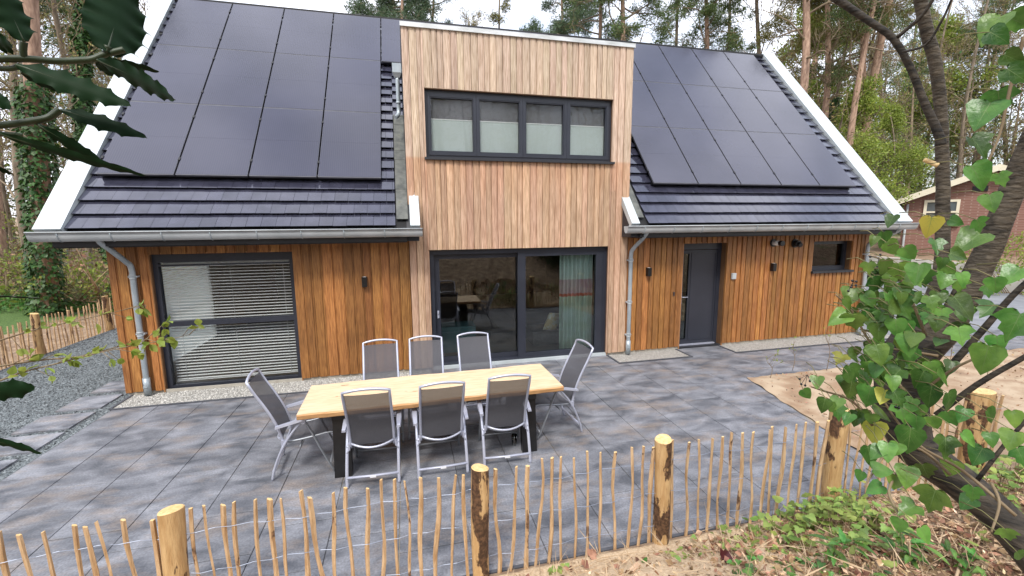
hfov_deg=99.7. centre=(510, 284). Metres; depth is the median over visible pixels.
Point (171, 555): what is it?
picket fence
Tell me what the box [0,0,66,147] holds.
birch tree
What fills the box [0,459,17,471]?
stepping slab
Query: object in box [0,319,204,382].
budding twig
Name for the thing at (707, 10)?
pine tree
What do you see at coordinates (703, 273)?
front door
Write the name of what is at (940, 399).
bed debris
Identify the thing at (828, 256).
window
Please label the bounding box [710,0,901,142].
bare tree
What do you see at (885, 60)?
ivy clad tree
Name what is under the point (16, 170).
bare tree
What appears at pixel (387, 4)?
pine tree
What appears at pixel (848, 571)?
soil crumbs
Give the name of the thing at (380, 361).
garden chair
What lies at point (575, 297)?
curtain
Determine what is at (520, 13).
sky
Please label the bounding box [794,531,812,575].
fallen branch
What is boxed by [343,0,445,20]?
pine tree
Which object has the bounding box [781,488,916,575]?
ivy plant
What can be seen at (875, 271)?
shrub
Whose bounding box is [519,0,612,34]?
pine tree
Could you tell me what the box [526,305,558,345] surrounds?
sofa
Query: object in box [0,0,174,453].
holly branch
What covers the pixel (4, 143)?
bare tree
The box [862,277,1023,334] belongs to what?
driveway
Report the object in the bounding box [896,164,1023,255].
brick house
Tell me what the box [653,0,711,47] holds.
tree
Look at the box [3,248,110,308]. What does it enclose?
shrub
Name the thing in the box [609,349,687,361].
grit strip
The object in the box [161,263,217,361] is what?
venetian blind
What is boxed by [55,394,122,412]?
stepping slab
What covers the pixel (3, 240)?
pine tree
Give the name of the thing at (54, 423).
stepping slab
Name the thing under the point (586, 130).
roller blind
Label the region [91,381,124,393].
stepping slab
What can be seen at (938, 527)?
fallen branch
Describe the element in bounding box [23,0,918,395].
house
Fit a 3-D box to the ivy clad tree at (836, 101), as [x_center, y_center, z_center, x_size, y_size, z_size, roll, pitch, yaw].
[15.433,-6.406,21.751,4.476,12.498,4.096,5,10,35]
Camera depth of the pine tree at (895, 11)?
18.79 m
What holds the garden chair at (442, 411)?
on the patio
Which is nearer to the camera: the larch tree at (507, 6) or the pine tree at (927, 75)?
the larch tree at (507, 6)
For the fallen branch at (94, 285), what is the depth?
12.72 m
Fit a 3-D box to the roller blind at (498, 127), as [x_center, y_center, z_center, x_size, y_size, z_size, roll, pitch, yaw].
[-0.214,-2.848,7.881,0.720,0.915,0.024,-2,8,-13]
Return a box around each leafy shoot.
[809,528,887,575]
[871,529,949,568]
[935,539,989,575]
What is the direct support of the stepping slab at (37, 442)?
on the slate path
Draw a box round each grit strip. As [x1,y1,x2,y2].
[115,372,408,407]
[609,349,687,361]
[720,332,889,351]
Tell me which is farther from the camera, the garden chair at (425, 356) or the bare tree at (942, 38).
the bare tree at (942, 38)
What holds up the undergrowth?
on the ground
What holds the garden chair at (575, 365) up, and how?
on the patio
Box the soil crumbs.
[519,478,1023,575]
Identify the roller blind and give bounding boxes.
[430,98,472,151]
[480,101,517,152]
[526,104,561,153]
[570,107,603,155]
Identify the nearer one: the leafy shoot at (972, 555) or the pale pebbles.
the leafy shoot at (972, 555)
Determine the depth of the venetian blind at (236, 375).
7.35 m
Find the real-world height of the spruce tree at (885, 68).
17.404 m
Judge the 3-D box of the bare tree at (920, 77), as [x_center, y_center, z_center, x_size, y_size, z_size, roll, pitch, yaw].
[21.804,-11.623,25.639,8.300,19.408,5.621,0,8,3]
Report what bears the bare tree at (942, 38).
on the ground
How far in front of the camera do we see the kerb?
6.48 m
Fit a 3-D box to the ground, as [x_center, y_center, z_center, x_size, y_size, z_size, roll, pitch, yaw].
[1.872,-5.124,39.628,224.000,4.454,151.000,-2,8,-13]
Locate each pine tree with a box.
[0,0,106,285]
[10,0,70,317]
[40,0,120,258]
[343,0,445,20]
[345,0,437,21]
[416,0,459,23]
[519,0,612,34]
[547,3,634,40]
[557,0,679,43]
[659,0,760,52]
[741,0,871,93]
[767,0,857,95]
[778,0,898,117]
[810,0,936,151]
[811,0,935,147]
[830,0,940,164]
[891,13,979,191]
[950,0,1023,158]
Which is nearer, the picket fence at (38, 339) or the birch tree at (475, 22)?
the picket fence at (38, 339)
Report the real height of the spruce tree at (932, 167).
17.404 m
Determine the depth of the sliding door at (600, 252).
8.41 m
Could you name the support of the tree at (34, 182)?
on the ground
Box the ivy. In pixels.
[796,5,1023,559]
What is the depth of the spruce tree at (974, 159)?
32.75 m
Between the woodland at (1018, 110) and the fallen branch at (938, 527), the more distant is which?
the woodland at (1018, 110)
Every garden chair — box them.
[245,368,334,480]
[340,387,401,488]
[361,339,404,445]
[408,335,449,439]
[411,381,468,480]
[457,332,502,432]
[476,373,531,464]
[535,339,593,439]
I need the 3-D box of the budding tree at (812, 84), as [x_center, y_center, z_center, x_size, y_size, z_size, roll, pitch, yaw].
[16.821,-8.266,24.101,6.024,14.582,8.747,4,9,28]
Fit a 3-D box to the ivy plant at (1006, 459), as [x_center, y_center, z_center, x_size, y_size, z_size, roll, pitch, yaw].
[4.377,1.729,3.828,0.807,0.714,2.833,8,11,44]
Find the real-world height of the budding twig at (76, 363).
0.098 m
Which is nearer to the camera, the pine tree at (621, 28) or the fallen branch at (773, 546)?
the fallen branch at (773, 546)
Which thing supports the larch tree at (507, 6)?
on the ground
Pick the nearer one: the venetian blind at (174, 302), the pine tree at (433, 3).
the venetian blind at (174, 302)
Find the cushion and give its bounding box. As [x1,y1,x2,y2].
[543,313,558,329]
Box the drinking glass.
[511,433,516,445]
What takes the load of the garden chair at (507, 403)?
on the patio
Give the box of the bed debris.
[761,350,1023,459]
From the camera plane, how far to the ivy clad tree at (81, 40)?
14.55 m
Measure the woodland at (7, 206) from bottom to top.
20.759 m
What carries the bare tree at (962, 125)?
on the ground
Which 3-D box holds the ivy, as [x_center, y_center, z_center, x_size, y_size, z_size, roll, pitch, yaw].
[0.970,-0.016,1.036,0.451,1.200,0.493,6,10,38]
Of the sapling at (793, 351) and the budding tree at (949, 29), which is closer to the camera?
the sapling at (793, 351)
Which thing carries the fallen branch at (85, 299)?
on the ground
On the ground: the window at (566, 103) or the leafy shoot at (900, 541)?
the leafy shoot at (900, 541)
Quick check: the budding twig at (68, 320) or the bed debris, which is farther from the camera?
the bed debris
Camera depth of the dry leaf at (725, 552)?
3.08 m
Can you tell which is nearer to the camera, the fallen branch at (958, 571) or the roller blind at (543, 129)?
the fallen branch at (958, 571)
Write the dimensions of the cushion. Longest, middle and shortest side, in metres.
0.400 x 0.400 x 0.140 m
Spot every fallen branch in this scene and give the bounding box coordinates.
[61,269,111,310]
[76,248,98,300]
[569,552,636,568]
[696,520,888,559]
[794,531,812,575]
[819,538,947,575]
[905,516,970,534]
[947,523,984,575]
[971,531,988,547]
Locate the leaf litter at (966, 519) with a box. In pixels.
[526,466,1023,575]
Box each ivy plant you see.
[547,563,568,574]
[641,544,900,575]
[664,546,701,561]
[690,519,813,569]
[717,480,884,551]
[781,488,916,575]
[962,467,1023,561]
[965,454,1023,525]
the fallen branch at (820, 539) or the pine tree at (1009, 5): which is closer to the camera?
the fallen branch at (820, 539)
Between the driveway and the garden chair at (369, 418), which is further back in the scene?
the driveway
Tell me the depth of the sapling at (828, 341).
7.78 m
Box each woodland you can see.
[0,0,150,263]
[786,2,1023,235]
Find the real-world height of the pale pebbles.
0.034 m
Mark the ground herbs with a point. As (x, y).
(4, 303)
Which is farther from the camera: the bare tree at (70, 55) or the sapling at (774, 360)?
the bare tree at (70, 55)
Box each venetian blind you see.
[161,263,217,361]
[163,260,297,381]
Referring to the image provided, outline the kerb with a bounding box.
[108,338,900,575]
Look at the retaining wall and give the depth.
17.35 m
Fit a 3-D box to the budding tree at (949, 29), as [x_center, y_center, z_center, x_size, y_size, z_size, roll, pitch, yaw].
[34.986,-12.740,36.683,7.630,18.470,11.080,5,10,31]
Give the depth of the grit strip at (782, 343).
9.69 m
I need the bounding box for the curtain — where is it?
[559,255,592,348]
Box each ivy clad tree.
[0,0,110,275]
[813,19,885,130]
[830,0,1023,573]
[842,2,913,135]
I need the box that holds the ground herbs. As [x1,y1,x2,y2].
[0,278,177,312]
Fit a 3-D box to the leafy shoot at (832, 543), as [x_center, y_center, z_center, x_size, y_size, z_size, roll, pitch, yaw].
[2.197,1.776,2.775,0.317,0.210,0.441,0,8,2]
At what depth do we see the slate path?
7.24 m
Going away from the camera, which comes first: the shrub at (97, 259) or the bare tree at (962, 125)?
the shrub at (97, 259)
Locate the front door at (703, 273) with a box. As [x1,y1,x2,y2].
[679,243,721,348]
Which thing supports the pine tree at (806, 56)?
on the ground
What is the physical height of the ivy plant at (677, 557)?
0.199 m
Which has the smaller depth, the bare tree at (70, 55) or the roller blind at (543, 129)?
the roller blind at (543, 129)
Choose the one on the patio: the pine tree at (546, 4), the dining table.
the dining table
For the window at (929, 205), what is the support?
in the brick house at (967, 203)
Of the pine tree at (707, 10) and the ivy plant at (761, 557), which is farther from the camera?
the pine tree at (707, 10)
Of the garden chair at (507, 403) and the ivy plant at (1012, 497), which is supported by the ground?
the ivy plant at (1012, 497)
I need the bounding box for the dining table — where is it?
[296,364,563,477]
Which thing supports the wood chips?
on the ground
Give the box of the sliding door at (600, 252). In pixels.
[429,246,606,368]
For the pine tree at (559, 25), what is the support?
on the ground
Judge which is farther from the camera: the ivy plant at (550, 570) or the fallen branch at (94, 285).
the fallen branch at (94, 285)
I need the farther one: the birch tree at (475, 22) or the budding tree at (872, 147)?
the birch tree at (475, 22)
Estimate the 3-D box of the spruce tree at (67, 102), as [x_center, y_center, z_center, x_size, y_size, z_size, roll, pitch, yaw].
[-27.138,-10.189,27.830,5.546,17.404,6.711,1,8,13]
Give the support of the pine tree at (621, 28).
on the ground
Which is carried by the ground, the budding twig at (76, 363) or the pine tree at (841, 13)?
the pine tree at (841, 13)
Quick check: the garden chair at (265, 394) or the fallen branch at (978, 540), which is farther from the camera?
the garden chair at (265, 394)
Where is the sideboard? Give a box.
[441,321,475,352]
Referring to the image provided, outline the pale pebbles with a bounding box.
[117,372,408,407]
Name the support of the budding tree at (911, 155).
on the ground
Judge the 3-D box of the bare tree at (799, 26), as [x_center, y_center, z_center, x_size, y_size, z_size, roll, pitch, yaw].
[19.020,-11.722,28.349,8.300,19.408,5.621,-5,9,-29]
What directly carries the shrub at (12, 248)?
on the ground
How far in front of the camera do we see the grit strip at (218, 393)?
7.06 m
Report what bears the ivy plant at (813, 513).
on the ground
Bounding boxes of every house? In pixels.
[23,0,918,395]
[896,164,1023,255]
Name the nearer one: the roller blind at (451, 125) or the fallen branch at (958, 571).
the fallen branch at (958, 571)
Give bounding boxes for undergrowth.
[0,238,196,316]
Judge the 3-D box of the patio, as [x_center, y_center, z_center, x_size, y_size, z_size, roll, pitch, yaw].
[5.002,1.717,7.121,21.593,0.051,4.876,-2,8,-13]
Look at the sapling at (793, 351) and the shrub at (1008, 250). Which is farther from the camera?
the shrub at (1008, 250)
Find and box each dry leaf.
[581,559,588,568]
[587,548,596,559]
[720,548,733,563]
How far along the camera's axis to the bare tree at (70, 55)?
20.12 m
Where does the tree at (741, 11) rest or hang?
on the ground
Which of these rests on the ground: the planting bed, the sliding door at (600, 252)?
the planting bed
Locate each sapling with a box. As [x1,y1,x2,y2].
[767,349,782,377]
[790,336,796,369]
[824,325,834,369]
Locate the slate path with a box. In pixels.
[0,328,129,480]
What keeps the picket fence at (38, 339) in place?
on the ground
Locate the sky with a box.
[0,0,1023,216]
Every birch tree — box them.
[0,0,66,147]
[456,3,489,25]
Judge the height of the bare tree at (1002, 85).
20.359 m
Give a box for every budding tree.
[772,3,880,163]
[831,73,919,204]
[869,101,934,234]
[873,12,1006,194]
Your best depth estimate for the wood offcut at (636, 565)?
3.04 m
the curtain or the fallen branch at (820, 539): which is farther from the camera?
the curtain
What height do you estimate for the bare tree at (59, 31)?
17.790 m
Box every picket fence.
[0,281,180,369]
[0,388,1004,575]
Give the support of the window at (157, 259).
in the house at (715, 198)
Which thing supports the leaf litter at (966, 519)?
on the ground
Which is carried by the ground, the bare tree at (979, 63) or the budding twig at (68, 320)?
the bare tree at (979, 63)
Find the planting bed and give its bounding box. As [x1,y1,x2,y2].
[747,348,1023,486]
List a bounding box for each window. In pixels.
[151,252,301,388]
[424,89,614,163]
[811,241,853,273]
[923,199,960,216]
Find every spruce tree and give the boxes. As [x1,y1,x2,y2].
[50,0,106,189]
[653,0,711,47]
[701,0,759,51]
[840,0,911,199]
[874,0,951,234]
[923,67,963,189]
[932,5,1019,180]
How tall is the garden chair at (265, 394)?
1.146 m
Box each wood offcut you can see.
[629,562,640,572]
[951,522,973,528]
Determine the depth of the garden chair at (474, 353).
6.24 m
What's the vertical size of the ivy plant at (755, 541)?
0.428 m
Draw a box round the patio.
[0,330,1023,575]
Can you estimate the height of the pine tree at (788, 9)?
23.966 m
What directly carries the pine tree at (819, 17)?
on the ground
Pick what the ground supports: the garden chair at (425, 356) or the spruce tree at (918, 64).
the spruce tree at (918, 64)
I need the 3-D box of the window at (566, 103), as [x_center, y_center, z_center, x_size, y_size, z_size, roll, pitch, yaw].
[0.229,-2.831,7.885,3.574,1.189,0.240,-2,8,-13]
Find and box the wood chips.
[574,468,1023,575]
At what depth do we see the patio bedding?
4.60 m
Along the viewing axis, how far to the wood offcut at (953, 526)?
3.05 m
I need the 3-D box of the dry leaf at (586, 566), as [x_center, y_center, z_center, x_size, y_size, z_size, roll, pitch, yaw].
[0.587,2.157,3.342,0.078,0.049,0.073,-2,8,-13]
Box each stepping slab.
[0,432,64,456]
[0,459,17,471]
[11,412,95,434]
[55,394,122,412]
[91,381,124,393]
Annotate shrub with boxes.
[0,209,68,284]
[0,216,66,294]
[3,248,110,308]
[63,248,102,272]
[867,259,878,276]
[955,231,1023,295]
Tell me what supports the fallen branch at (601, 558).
on the ground
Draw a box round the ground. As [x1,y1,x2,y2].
[0,217,1023,575]
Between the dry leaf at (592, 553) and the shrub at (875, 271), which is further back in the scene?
the shrub at (875, 271)
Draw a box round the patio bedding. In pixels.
[216,329,998,569]
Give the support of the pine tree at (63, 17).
on the ground
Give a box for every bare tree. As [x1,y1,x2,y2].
[0,0,112,279]
[0,0,150,146]
[0,28,23,165]
[3,0,149,278]
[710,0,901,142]
[778,0,843,73]
[853,5,951,235]
[878,0,1023,173]
[894,0,1023,177]
[949,5,1016,163]
[956,0,1023,164]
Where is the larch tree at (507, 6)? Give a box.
[486,0,510,27]
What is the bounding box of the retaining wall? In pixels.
[868,256,1023,293]
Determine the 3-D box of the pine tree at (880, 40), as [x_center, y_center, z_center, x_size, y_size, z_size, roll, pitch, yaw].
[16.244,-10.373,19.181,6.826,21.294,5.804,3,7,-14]
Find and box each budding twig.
[0,300,151,355]
[0,315,173,367]
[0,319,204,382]

